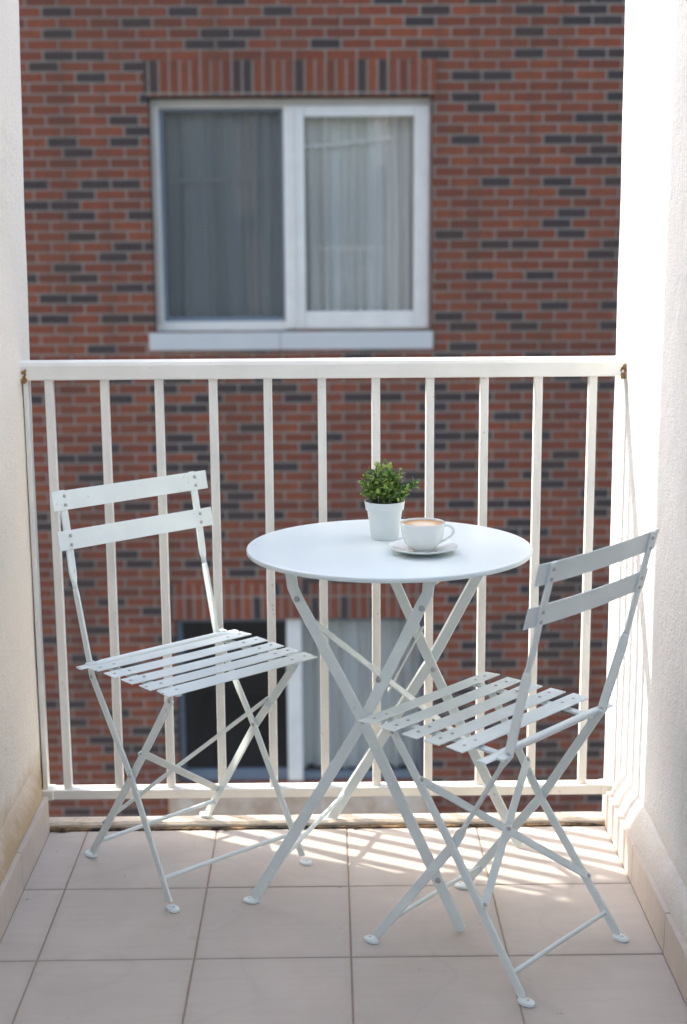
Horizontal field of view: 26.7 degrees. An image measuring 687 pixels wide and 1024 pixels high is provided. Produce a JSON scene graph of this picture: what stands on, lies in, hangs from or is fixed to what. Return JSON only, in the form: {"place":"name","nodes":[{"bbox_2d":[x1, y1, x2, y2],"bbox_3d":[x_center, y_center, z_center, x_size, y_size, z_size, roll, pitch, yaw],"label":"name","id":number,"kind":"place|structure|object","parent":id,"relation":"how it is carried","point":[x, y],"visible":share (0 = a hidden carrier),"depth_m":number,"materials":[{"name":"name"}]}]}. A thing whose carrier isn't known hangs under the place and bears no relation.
{"place":"outdoors","nodes":[
{"label":"outdoors","id":0,"kind":"place"},
{"bbox_2d":[19,0,624,816],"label":"brick building","id":1,"kind":"structure","parent":0,"point":[305,178],"depth_m":9.64,"materials":[{"name":"red brick"},{"name":"dark brick"},{"name":"mortar"}]},
{"bbox_2d":[149,97,432,350],"bbox_3d":[-0.353,-1.903,9.597,1.884,1.624,0.294,0,11,-1],"label":"window","id":2,"kind":"structure","parent":1,"relation":"in","point":[270,214],"depth_m":9.63,"materials":[{"name":"white plastic"}]},
{"bbox_2d":[169,618,431,815],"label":"window","id":3,"kind":"structure","parent":1,"relation":"in","point":[299,703],"depth_m":10.36,"materials":[{"name":"grey glass"}]},
{"bbox_2d":[0,826,686,1023],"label":"floor","id":4,"kind":"structure","parent":0,"point":[104,936],"depth_m":2.84,"materials":[{"name":"beige tile"}]},
{"bbox_2d":[0,0,49,940],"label":"balcony wall","id":5,"kind":"structure","parent":4,"relation":"on","point":[24,821],"depth_m":3.16,"materials":[{"name":"beige paint"}]},
{"bbox_2d":[20,356,626,799],"bbox_3d":[-0.041,0.166,3.359,1.378,1.044,0.044,0,11,-1],"label":"balcony railing","id":6,"kind":"object","parent":5,"relation":"attached to","point":[268,370],"visible":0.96,"depth_m":3.31,"materials":[{"name":"white metal"}]},
{"bbox_2d":[51,470,316,912],"bbox_3d":[-0.337,0.365,3.087,0.411,0.830,0.406,-10,15,-40],"label":"folding chair","id":7,"kind":"object","parent":4,"relation":"on","point":[197,517],"visible":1,"depth_m":3.09,"materials":[{"name":"white paint"}]},
{"bbox_2d":[49,812,605,831],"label":"kerb","id":8,"kind":"structure","parent":4,"relation":"on","point":[268,822],"depth_m":3.36,"materials":[{"name":"concrete"}]},
{"bbox_2d":[243,519,532,931],"bbox_3d":[0.095,0.426,2.999,0.576,0.740,0.576,2,12,12],"label":"bistro table","id":9,"kind":"object","parent":4,"relation":"on","point":[348,551],"visible":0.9,"depth_m":2.86,"materials":[{"name":"paint"}]},
{"bbox_2d":[358,459,419,540],"bbox_3d":[0.091,-0.027,2.986,0.110,0.164,0.116,-9,15,-38],"label":"potted plant","id":10,"kind":"object","parent":9,"relation":"on","point":[385,509],"visible":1,"depth_m":2.96,"materials":[{"name":"green plant"}]},
{"bbox_2d":[389,540,457,555],"bbox_3d":[0.157,0.073,2.853,0.136,0.016,0.136,0,10,-1],"label":"saucer","id":11,"kind":"object","parent":9,"relation":"on","point":[440,548],"visible":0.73,"depth_m":2.85,"materials":[{"name":"white ceramic"}]},
{"bbox_2d":[400,518,454,551],"bbox_3d":[0.157,0.047,2.849,0.092,0.058,0.088,-8,14,-34],"label":"coffee cup","id":12,"kind":"object","parent":11,"relation":"on","point":[422,534],"visible":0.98,"depth_m":2.82,"materials":[{"name":"white ceramic"}]},
{"bbox_2d":[358,528,658,1007],"bbox_3d":[0.305,0.434,2.749,0.426,0.821,0.412,10,15,42],"label":"folding chair","id":13,"kind":"object","parent":4,"relation":"on","point":[544,611],"visible":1,"depth_m":2.71,"materials":[{"name":"white paint"}]},
{"bbox_2d":[602,0,686,1004],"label":"balcony wall","id":14,"kind":"structure","parent":4,"relation":"on","point":[644,805],"depth_m":2.97,"materials":[{"name":"white paint"}]}
]}

